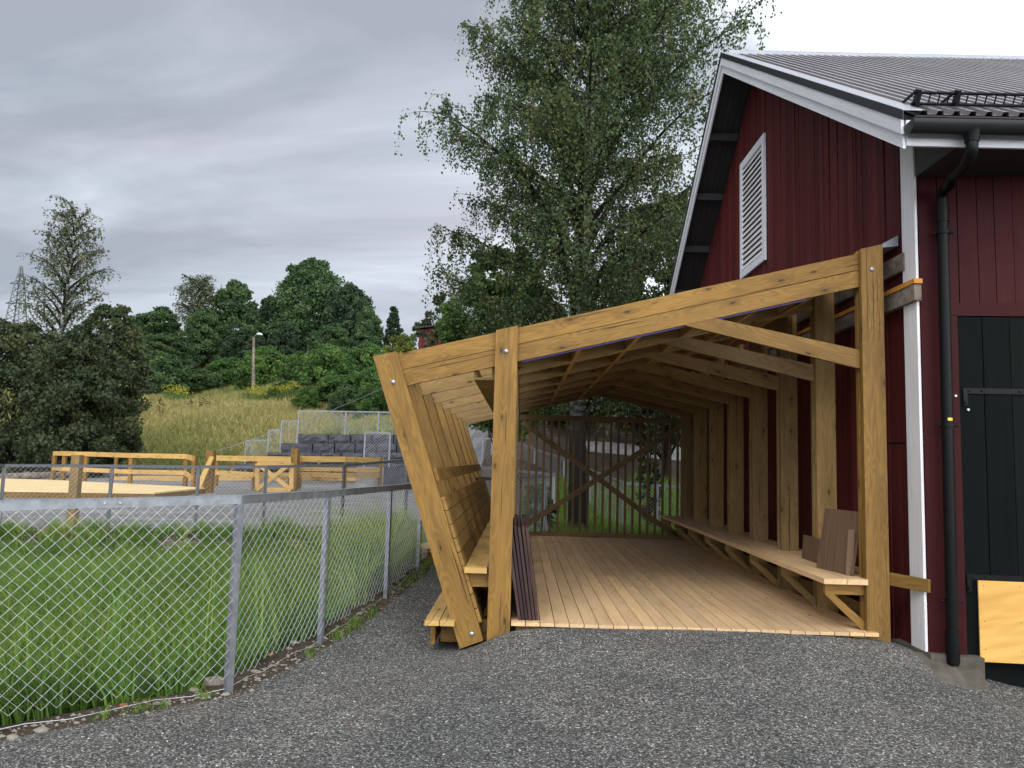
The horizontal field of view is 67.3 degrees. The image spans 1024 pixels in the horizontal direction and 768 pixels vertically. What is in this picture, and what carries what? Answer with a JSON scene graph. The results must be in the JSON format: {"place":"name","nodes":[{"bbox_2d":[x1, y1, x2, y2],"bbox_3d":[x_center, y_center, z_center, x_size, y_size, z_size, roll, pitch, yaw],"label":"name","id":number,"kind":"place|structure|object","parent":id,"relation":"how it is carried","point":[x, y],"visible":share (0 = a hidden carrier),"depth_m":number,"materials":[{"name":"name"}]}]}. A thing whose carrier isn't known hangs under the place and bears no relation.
{"place":"outdoors","nodes":[
{"label":"outdoors","id":0,"kind":"place"},
{"bbox_2d":[0,359,395,475],"bbox_3d":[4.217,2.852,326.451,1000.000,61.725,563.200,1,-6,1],"label":"hill","id":1,"kind":"structure","parent":0,"point":[189,430],"depth_m":57.97,"materials":[{"name":"green plant"}]},
{"bbox_2d":[5,266,28,323],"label":"power pylon","id":2,"kind":"object","parent":1,"relation":"on","point":[18,283],"visible":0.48,"depth_m":173.85,"materials":[{"name":"grey metal"}]},
{"bbox_2d":[7,195,120,374],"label":"birch tree","id":3,"kind":"object","parent":1,"relation":"on","point":[64,317],"visible":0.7,"depth_m":46.70,"materials":[{"name":"green plant"}]},
{"bbox_2d":[129,306,183,344],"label":"broadleaf tree","id":4,"kind":"object","parent":1,"relation":"on","point":[154,322],"visible":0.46,"depth_m":108.30,"materials":[{"name":"green plant"}]},
{"bbox_2d":[138,333,195,366],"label":"broadleaf tree","id":5,"kind":"object","parent":1,"relation":"on","point":[159,344],"visible":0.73,"depth_m":91.90,"materials":[{"name":"green plant"}]},
{"bbox_2d":[144,353,192,395],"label":"shrub","id":6,"kind":"object","parent":1,"relation":"on","point":[168,369],"visible":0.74,"depth_m":79.81,"materials":[{"name":"green plant"}]},
{"bbox_2d":[135,392,211,415],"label":"dock plants","id":7,"kind":"object","parent":1,"relation":"on","point":[160,399],"visible":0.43,"depth_m":65.67,"materials":[{"name":"plant"}]},
{"bbox_2d":[158,389,189,399],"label":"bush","id":8,"kind":"object","parent":1,"relation":"on","point":[176,396],"visible":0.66,"depth_m":74.05,"materials":[{"name":"green plant"}]},
{"bbox_2d":[161,384,192,397],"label":"flowers","id":9,"kind":"object","parent":8,"relation":"attached to","point":[184,389],"visible":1,"depth_m":74.22,"materials":[{"name":"yellow plant"}]},
{"bbox_2d":[170,273,222,367],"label":"birch tree","id":10,"kind":"object","parent":1,"relation":"on","point":[203,286],"visible":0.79,"depth_m":101.07,"materials":[{"name":"green plant"}]},
{"bbox_2d":[177,308,225,368],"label":"broadleaf tree","id":11,"kind":"object","parent":1,"relation":"on","point":[204,323],"visible":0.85,"depth_m":98.17,"materials":[{"name":"green plant"}]},
{"bbox_2d":[180,367,225,393],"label":"shrub","id":12,"kind":"object","parent":1,"relation":"on","point":[211,379],"visible":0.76,"depth_m":83.74,"materials":[{"name":"green plant"}]},
{"bbox_2d":[202,357,248,385],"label":"shrub","id":13,"kind":"object","parent":1,"relation":"on","point":[224,367],"visible":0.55,"depth_m":87.32,"materials":[{"name":"green plant"}]},
{"bbox_2d":[202,279,269,362],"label":"broadleaf tree","id":14,"kind":"object","parent":1,"relation":"on","point":[233,298],"visible":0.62,"depth_m":103.92,"materials":[{"name":"green plant"}]},
{"bbox_2d":[215,326,266,374],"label":"broadleaf tree","id":15,"kind":"object","parent":1,"relation":"on","point":[237,344],"visible":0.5,"depth_m":93.91,"materials":[{"name":"green plant"}]},
{"bbox_2d":[252,333,262,388],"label":"street lamp","id":16,"kind":"object","parent":1,"relation":"on","point":[253,361],"visible":0.88,"depth_m":75.78,"materials":[{"name":"grey metal"}]},
{"bbox_2d":[227,345,292,391],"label":"shrub","id":17,"kind":"object","parent":1,"relation":"on","point":[270,360],"visible":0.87,"depth_m":79.42,"materials":[{"name":"green plant"}]},
{"bbox_2d":[256,295,278,337],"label":"broadleaf tree","id":18,"kind":"object","parent":1,"relation":"on","point":[266,311],"visible":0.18,"depth_m":112.31,"materials":[{"name":"green plant"}]},
{"bbox_2d":[239,386,299,400],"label":"stems","id":19,"kind":"object","parent":1,"relation":"on","point":[255,396],"visible":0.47,"depth_m":70.55,"materials":[{"name":"green plant"}]},
{"bbox_2d":[239,379,300,396],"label":"flowers","id":20,"kind":"object","parent":19,"relation":"attached to","point":[260,390],"visible":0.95,"depth_m":71.13,"materials":[{"name":"yellow plant"}]},
{"bbox_2d":[262,381,299,398],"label":"shrub","id":21,"kind":"object","parent":1,"relation":"on","point":[284,384],"visible":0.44,"depth_m":71.64,"materials":[{"name":"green plant"}]},
{"bbox_2d":[264,320,309,366],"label":"broadleaf tree","id":22,"kind":"object","parent":1,"relation":"on","point":[286,337],"visible":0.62,"depth_m":96.03,"materials":[{"name":"green plant"}]},
{"bbox_2d":[284,350,319,381],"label":"shrub","id":23,"kind":"object","parent":1,"relation":"on","point":[295,358],"visible":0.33,"depth_m":85.51,"materials":[{"name":"green plant"}]},
{"bbox_2d":[263,256,344,347],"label":"broadleaf tree","id":24,"kind":"object","parent":1,"relation":"on","point":[307,288],"visible":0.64,"depth_m":106.81,"materials":[{"name":"green plant"}]},
{"bbox_2d":[288,386,322,410],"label":"shrub","id":25,"kind":"object","parent":1,"relation":"on","point":[308,396],"visible":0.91,"depth_m":65.75,"materials":[{"name":"green plant"}]},
{"bbox_2d":[290,343,357,386],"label":"shrub","id":26,"kind":"object","parent":1,"relation":"on","point":[322,360],"visible":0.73,"depth_m":77.23,"materials":[{"name":"green plant"}]},
{"bbox_2d":[307,323,351,367],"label":"broadleaf tree","id":27,"kind":"object","parent":1,"relation":"on","point":[325,335],"visible":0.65,"depth_m":94.03,"materials":[{"name":"green plant"}]},
{"bbox_2d":[314,374,356,402],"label":"shrub","id":28,"kind":"object","parent":1,"relation":"on","point":[325,386],"visible":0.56,"depth_m":68.96,"materials":[{"name":"green plant"}]},
{"bbox_2d":[326,384,359,414],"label":"shrub","id":29,"kind":"object","parent":1,"relation":"on","point":[344,394],"visible":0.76,"depth_m":63.52,"materials":[{"name":"green plant"}]},
{"bbox_2d":[313,281,375,365],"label":"broadleaf tree","id":30,"kind":"object","parent":1,"relation":"on","point":[347,303],"visible":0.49,"depth_m":103.93,"materials":[{"name":"green plant"}]},
{"bbox_2d":[347,367,380,413],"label":"shrub","id":31,"kind":"object","parent":1,"relation":"on","point":[365,377],"visible":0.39,"depth_m":65.33,"materials":[{"name":"green plant"}]},
{"bbox_2d":[349,305,384,354],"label":"broadleaf tree","id":32,"kind":"object","parent":1,"relation":"on","point":[367,328],"visible":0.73,"depth_m":100.49,"materials":[{"name":"green plant"}]},
{"bbox_2d":[347,341,389,372],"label":"shrub","id":33,"kind":"object","parent":1,"relation":"on","point":[361,359],"visible":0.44,"depth_m":81.61,"materials":[{"name":"green plant"}]},
{"bbox_2d":[351,382,389,420],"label":"shrub","id":34,"kind":"object","parent":1,"relation":"on","point":[375,401],"visible":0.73,"depth_m":59.31,"materials":[{"name":"green plant"}]},
{"bbox_2d":[380,306,403,351],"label":"spruce tree","id":35,"kind":"object","parent":1,"relation":"on","point":[392,322],"visible":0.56,"depth_m":101.00,"materials":[{"name":"green plant"}]},
{"bbox_2d":[382,333,416,353],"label":"yellowish tree","id":36,"kind":"object","parent":1,"relation":"on","point":[402,343],"visible":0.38,"depth_m":84.34,"materials":[{"name":"green plant"}]},
{"bbox_2d":[409,319,425,349],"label":"pine tree","id":37,"kind":"object","parent":1,"relation":"on","point":[414,335],"visible":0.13,"depth_m":95.58,"materials":[{"name":"green plant"}]},
{"bbox_2d":[414,325,476,348],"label":"shed","id":38,"kind":"structure","parent":1,"relation":"on","point":[422,341],"depth_m":55.64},
{"bbox_2d":[0,410,1023,767],"bbox_3d":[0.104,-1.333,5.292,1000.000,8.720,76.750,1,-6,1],"label":"ground","id":39,"kind":"structure","parent":0,"point":[394,622],"depth_m":4.96,"materials":[{"name":"grey gravel"}]},
{"bbox_2d":[7,734,18,739],"bbox_3d":[-2.844,2.014,4.384,0.068,0.045,0.052,1,-6,1],"label":"rock","id":40,"kind":"object","parent":39,"relation":"on","point":[12,736],"visible":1,"depth_m":4.37,"materials":[{"name":"beige stone"}]},
{"bbox_2d":[0,472,69,478],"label":"log","id":41,"kind":"object","parent":39,"relation":"on","point":[40,475],"visible":0.46,"depth_m":33.47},
{"bbox_2d":[0,317,70,473],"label":"dark tree","id":42,"kind":"object","parent":39,"relation":"on","point":[16,339],"visible":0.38,"depth_m":39.06,"materials":[{"name":"green plant"}]},
{"bbox_2d":[33,726,49,733],"bbox_3d":[-2.739,2.016,4.486,0.073,0.053,0.078,-3,-7,37],"label":"rock","id":43,"kind":"object","parent":39,"relation":"on","point":[41,729],"visible":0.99,"depth_m":4.46,"materials":[{"name":"grey stone"}]},
{"bbox_2d":[66,455,83,525],"bbox_3d":[-8.159,2.026,14.357,0.155,1.394,0.155,1,-6,1],"label":"wooden post","id":44,"kind":"object","parent":39,"relation":"on","point":[75,471],"visible":0.53,"depth_m":14.31,"materials":[{"name":"brown wood"}]},
{"bbox_2d":[11,328,146,477],"bbox_3d":[-21.790,1.099,38.466,5.963,7.758,5.772,0,-6,16],"label":"dark tree","id":45,"kind":"object","parent":39,"relation":"on","point":[55,364],"visible":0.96,"depth_m":37.24,"materials":[{"name":"green plant"}]},
{"bbox_2d":[0,478,204,497],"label":"platform","id":46,"kind":"structure","parent":39,"relation":"on","point":[25,485],"depth_m":23.60,"materials":[{"name":"brown wood"}]},
{"bbox_2d":[199,456,213,487],"bbox_3d":[-10.441,2.986,26.219,0.508,1.095,0.126,4,-6,-25],"label":"prop board","id":47,"kind":"object","parent":46,"relation":"on","point":[209,462],"visible":0.8,"depth_m":26.20,"materials":[{"name":"brown wood"}]},
{"bbox_2d":[59,304,156,475],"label":"dark tree","id":48,"kind":"object","parent":39,"relation":"on","point":[132,337],"visible":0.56,"depth_m":41.06,"materials":[{"name":"green plant"}]},
{"bbox_2d":[50,451,196,490],"bbox_3d":[-14.786,3.227,28.839,8.721,1.350,0.702,-1,-6,27],"label":"rail fence","id":49,"kind":"object","parent":39,"relation":"on","point":[131,457],"visible":0.73,"depth_m":28.25,"materials":[{"name":"brown wood"}]},
{"bbox_2d":[0,541,329,720],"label":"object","id":50,"kind":"object","parent":39,"relation":"on","point":[105,664],"visible":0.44,"depth_m":5.53,"materials":[{"name":"green plant"}]},
{"bbox_2d":[189,687,198,691],"bbox_3d":[-2.176,2.093,5.263,0.061,0.041,0.055,4,-6,-27],"label":"rock","id":51,"kind":"object","parent":39,"relation":"on","point":[194,689],"visible":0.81,"depth_m":5.25,"materials":[{"name":"grey stone"}]},
{"bbox_2d":[203,450,215,492],"bbox_3d":[-10.428,3.069,26.538,0.260,1.552,0.260,1,-6,1],"label":"wooden post","id":52,"kind":"object","parent":39,"relation":"on","point":[209,476],"visible":0.53,"depth_m":26.45,"materials":[{"name":"brown wood"}]},
{"bbox_2d":[203,675,223,687],"bbox_3d":[-2.106,2.112,5.439,0.156,0.089,0.132,-3,-7,39],"label":"rock","id":53,"kind":"object","parent":39,"relation":"on","point":[216,680],"visible":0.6,"depth_m":5.41,"materials":[{"name":"grey stone"}]},
{"bbox_2d":[0,524,432,737],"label":"rubble","id":54,"kind":"object","parent":39,"relation":"on","point":[148,712],"visible":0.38,"depth_m":6.06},
{"bbox_2d":[221,692,229,695],"bbox_3d":[-1.929,2.090,5.173,0.054,0.036,0.056,-3,-7,39],"label":"rock","id":55,"kind":"object","parent":39,"relation":"on","point":[225,694],"visible":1,"depth_m":5.16,"materials":[{"name":"grey stone"}]},
{"bbox_2d":[113,457,384,480],"bbox_3d":[-12.614,4.186,37.775,12.507,1.409,0.971,3,-6,-13],"label":"rail fence","id":56,"kind":"object","parent":39,"relation":"on","point":[174,478],"visible":0.41,"depth_m":37.67,"materials":[{"name":"brown wood"}]},
{"bbox_2d":[214,455,292,489],"bbox_3d":[-9.794,3.340,29.044,2.906,1.274,0.486,2,-6,-3],"label":"rail fence","id":57,"kind":"object","parent":39,"relation":"on","point":[254,459],"visible":0.74,"depth_m":28.97,"materials":[{"name":"brown wood"}]},
{"bbox_2d":[79,559,434,721],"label":"weeds","id":58,"kind":"object","parent":39,"relation":"on","point":[354,621],"visible":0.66,"depth_m":6.19,"materials":[{"name":"green plant"}]},
{"bbox_2d":[0,490,540,725],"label":"grass","id":59,"kind":"structure","parent":39,"relation":"on","point":[202,572],"depth_m":8.48,"materials":[{"name":"green plant"}]},
{"bbox_2d":[255,461,293,491],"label":"field gate","id":60,"kind":"structure","parent":39,"relation":"on","point":[260,488],"depth_m":28.43,"materials":[{"name":"brown wood"}]},
{"bbox_2d":[0,473,555,729],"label":"chain link fence","id":61,"kind":"object","parent":39,"relation":"on","point":[239,501],"visible":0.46,"depth_m":5.33,"materials":[{"name":"metal"}]},
{"bbox_2d":[0,459,555,529],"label":"chain link fence","id":62,"kind":"object","parent":39,"relation":"on","point":[112,469],"visible":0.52,"depth_m":13.95,"materials":[{"name":"metal"}]},
{"bbox_2d":[268,469,288,472],"bbox_3d":[-11.528,4.332,37.880,1.080,0.260,1.098,1,-6,1],"label":"tyre","id":63,"kind":"object","parent":39,"relation":"on","point":[276,470],"visible":0.3,"depth_m":37.52,"materials":[{"name":"black rubber"}]},
{"bbox_2d":[204,388,382,455],"bbox_3d":[-9.551,1.935,36.989,9.029,3.328,3.914,0,-6,14],"label":"handrail","id":64,"kind":"object","parent":39,"relation":"on","point":[304,424],"visible":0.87,"depth_m":37.54,"materials":[{"name":"grey metal"}]},
{"bbox_2d":[291,448,299,490],"bbox_3d":[-8.325,3.322,29.405,0.260,1.704,0.260,1,-6,1],"label":"wooden post","id":65,"kind":"object","parent":39,"relation":"on","point":[295,454],"visible":0.5,"depth_m":29.33,"materials":[{"name":"brown wood"}]},
{"bbox_2d":[236,434,405,470],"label":"retaining wall","id":66,"kind":"structure","parent":39,"relation":"on","point":[340,445],"depth_m":41.79,"materials":[{"name":"stone"}]},
{"bbox_2d":[244,440,268,463],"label":"chain link fence","id":67,"kind":"object","parent":66,"relation":"on","point":[246,446],"visible":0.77,"depth_m":42.59,"materials":[{"name":"metal"}]},
{"bbox_2d":[267,429,281,452],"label":"chain link fence","id":68,"kind":"object","parent":66,"relation":"on","point":[269,432],"visible":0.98,"depth_m":42.22,"materials":[{"name":"metal"}]},
{"bbox_2d":[280,420,298,447],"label":"chain link fence","id":69,"kind":"object","parent":66,"relation":"on","point":[286,430],"visible":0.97,"depth_m":42.15,"materials":[{"name":"metal"}]},
{"bbox_2d":[297,410,394,437],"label":"chain link fence","id":70,"kind":"object","parent":66,"relation":"on","point":[345,431],"visible":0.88,"depth_m":42.07,"materials":[{"name":"metal"}]},
{"bbox_2d":[298,456,381,488],"bbox_3d":[-6.899,3.628,31.337,0.283,1.342,4.130,-3,-8,41],"label":"rail fence","id":71,"kind":"object","parent":39,"relation":"on","point":[345,460],"visible":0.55,"depth_m":31.01,"materials":[{"name":"brown wood"}]},
{"bbox_2d":[363,431,390,466],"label":"gate","id":72,"kind":"structure","parent":39,"relation":"on","point":[365,432],"depth_m":36.95,"materials":[{"name":"metal"}]},
{"bbox_2d":[356,467,411,489],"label":"concrete block","id":73,"kind":"structure","parent":39,"relation":"on","point":[388,473],"depth_m":32.92,"materials":[{"name":"concrete"}]},
{"bbox_2d":[420,547,433,564],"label":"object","id":74,"kind":"object","parent":39,"relation":"on","point":[428,556],"visible":0.22,"depth_m":9.96,"materials":[{"name":"brown plant"}]},
{"bbox_2d":[417,291,462,347],"bbox_3d":[-2.862,0.303,30.135,2.015,7.964,2.054,1,-6,1],"label":"maple tree","id":75,"kind":"object","parent":39,"relation":"on","point":[434,332],"visible":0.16,"depth_m":30.24,"materials":[{"name":"green plant"}]},
{"bbox_2d":[473,438,492,463],"bbox_3d":[-1.148,2.892,29.868,0.773,1.624,0.070,1,-6,1],"label":"chain link fence","id":76,"kind":"object","parent":39,"relation":"on","point":[481,452],"visible":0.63,"depth_m":29.89,"materials":[{"name":"metal"}]},
{"bbox_2d":[434,234,567,444],"bbox_3d":[-0.195,-0.315,21.805,4.126,7.818,3.958,1,-6,1],"label":"maple tree","id":77,"kind":"object","parent":39,"relation":"on","point":[444,327],"visible":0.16,"depth_m":21.11,"materials":[{"name":"green plant"}]},
{"bbox_2d":[521,482,559,531],"bbox_3d":[0.612,2.882,17.378,0.939,1.373,0.874,1,-6,1],"label":"shrub","id":78,"kind":"object","parent":39,"relation":"on","point":[531,494],"visible":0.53,"depth_m":17.30,"materials":[{"name":"green plant"}]},
{"bbox_2d":[540,396,621,427],"bbox_3d":[2.608,-0.328,29.208,5.382,4.442,5.043,1,-6,1],"label":"maple tree","id":79,"kind":"object","parent":39,"relation":"on","point":[563,423],"visible":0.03,"depth_m":28.33,"materials":[{"name":"green plant"}]},
{"bbox_2d":[394,0,781,531],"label":"birch tree","id":80,"kind":"object","parent":39,"relation":"on","point":[563,109],"visible":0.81,"depth_m":16.75,"materials":[{"name":"green plant"}]},
{"bbox_2d":[518,442,680,528],"bbox_3d":[1.562,2.773,22.298,1.089,2.586,11.635,3,-6,-19],"label":"chain link fence","id":81,"kind":"object","parent":39,"relation":"on","point":[622,488],"visible":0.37,"depth_m":18.32,"materials":[{"name":"metal"}]},
{"bbox_2d":[586,441,680,460],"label":"lane","id":82,"kind":"structure","parent":39,"relation":"on","point":[607,447],"depth_m":26.76,"materials":[{"name":"grey asphalt"}]},
{"bbox_2d":[599,400,680,437],"bbox_3d":[4.985,0.540,27.075,3.635,3.883,3.841,6,-7,-37],"label":"maple tree","id":83,"kind":"object","parent":39,"relation":"on","point":[645,413],"visible":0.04,"depth_m":26.81,"materials":[{"name":"green plant"}]},
{"bbox_2d":[635,429,661,528],"bbox_3d":[3.173,2.359,17.738,0.696,2.701,0.701,-1,-6,22],"label":"shrub","id":84,"kind":"object","parent":39,"relation":"on","point":[651,479],"visible":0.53,"depth_m":17.72,"materials":[{"name":"green plant"}]},
{"bbox_2d":[373,244,930,648],"bbox_3d":[1.148,0.979,10.541,4.729,3.833,8.244,1,-6,1],"label":"open shelter","id":85,"kind":"object","parent":39,"relation":"on","point":[439,398],"visible":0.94,"depth_m":7.86,"materials":[{"name":"brown wood"}]},
{"bbox_2d":[512,548,520,619],"bbox_3d":[0.020,1.709,7.423,0.154,0.796,1.550,1,-6,1],"label":"brown panel","id":86,"kind":"object","parent":85,"relation":"on","point":[516,591],"visible":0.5,"depth_m":6.64,"materials":[{"name":"brown wood"}]},
{"bbox_2d":[512,518,524,619],"bbox_3d":[0.052,1.715,7.424,0.150,0.786,1.530,1,-6,1],"label":"brown panel","id":87,"kind":"object","parent":85,"relation":"on","point":[517,574],"visible":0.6,"depth_m":6.67,"materials":[{"name":"brown wood"}]},
{"bbox_2d":[514,514,527,619],"bbox_3d":[0.085,1.711,7.426,0.146,0.796,1.510,1,-6,1],"label":"brown panel","id":88,"kind":"object","parent":85,"relation":"on","point":[520,565],"visible":0.87,"depth_m":6.69,"materials":[{"name":"brown wood"}]},
{"bbox_2d":[518,515,531,620],"bbox_3d":[0.117,1.713,7.391,0.142,0.786,1.490,1,-6,1],"label":"brown panel","id":89,"kind":"object","parent":85,"relation":"on","point":[520,534],"visible":0.9,"depth_m":6.67,"materials":[{"name":"brown wood"}]},
{"bbox_2d":[521,514,534,619],"bbox_3d":[0.150,1.710,7.393,0.138,0.796,1.470,1,-6,1],"label":"brown panel","id":90,"kind":"object","parent":85,"relation":"on","point":[528,567],"visible":1,"depth_m":6.67,"materials":[{"name":"brown wood"}]},
{"bbox_2d":[525,516,538,619],"bbox_3d":[0.182,1.716,7.394,0.134,0.786,1.450,1,-6,1],"label":"brown panel","id":91,"kind":"object","parent":85,"relation":"on","point":[531,569],"visible":1,"depth_m":6.68,"materials":[{"name":"brown wood"}]},
{"bbox_2d":[802,535,819,562],"bbox_3d":[3.033,1.671,7.812,0.034,0.240,0.420,1,-6,1],"label":"plywood sheet","id":92,"kind":"object","parent":85,"relation":"on","point":[810,548],"visible":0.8,"depth_m":7.79,"materials":[{"name":"brown wood"}]},
{"bbox_2d":[816,508,858,575],"bbox_3d":[3.005,1.440,7.078,0.141,0.557,0.576,3,-6,-11],"label":"plywood sheet","id":93,"kind":"object","parent":85,"relation":"on","point":[837,524],"visible":0.8,"depth_m":7.09,"materials":[{"name":"brown wood"}]},
{"bbox_2d":[845,529,854,574],"bbox_3d":[2.995,1.491,6.818,0.088,0.400,0.021,0,-6,11],"label":"plywood sheet","id":94,"kind":"object","parent":85,"relation":"on","point":[850,546],"visible":1,"depth_m":6.81,"materials":[{"name":"brown wood"}]},
{"bbox_2d":[615,192,688,483],"bbox_3d":[4.790,-1.587,24.252,4.584,9.620,4.441,1,-6,1],"label":"maple tree","id":95,"kind":"object","parent":39,"relation":"on","point":[633,410],"visible":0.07,"depth_m":23.66,"materials":[{"name":"green plant"}]},
{"bbox_2d":[668,50,1023,689],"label":"red barn","id":96,"kind":"structure","parent":39,"relation":"on","point":[912,163],"depth_m":6.69,"materials":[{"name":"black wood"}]},
{"bbox_2d":[954,317,1023,654],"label":"door","id":97,"kind":"structure","parent":96,"relation":"in","point":[990,349],"depth_m":6.41,"materials":[{"name":"black wood"}]},
{"bbox_2d":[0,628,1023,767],"bbox_3d":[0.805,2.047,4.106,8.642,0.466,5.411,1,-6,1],"label":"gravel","id":98,"kind":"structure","parent":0,"point":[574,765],"depth_m":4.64,"materials":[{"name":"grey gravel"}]},
{"bbox_2d":[0,0,1023,475],"label":"sky","id":99,"kind":"structure","parent":0,"point":[245,141],"materials":[{"name":"grey"}]},
{"bbox_2d":[544,469,680,538],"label":"grass","id":100,"kind":"structure","parent":0,"point":[606,517],"depth_m":19.91,"materials":[{"name":"green plant"}]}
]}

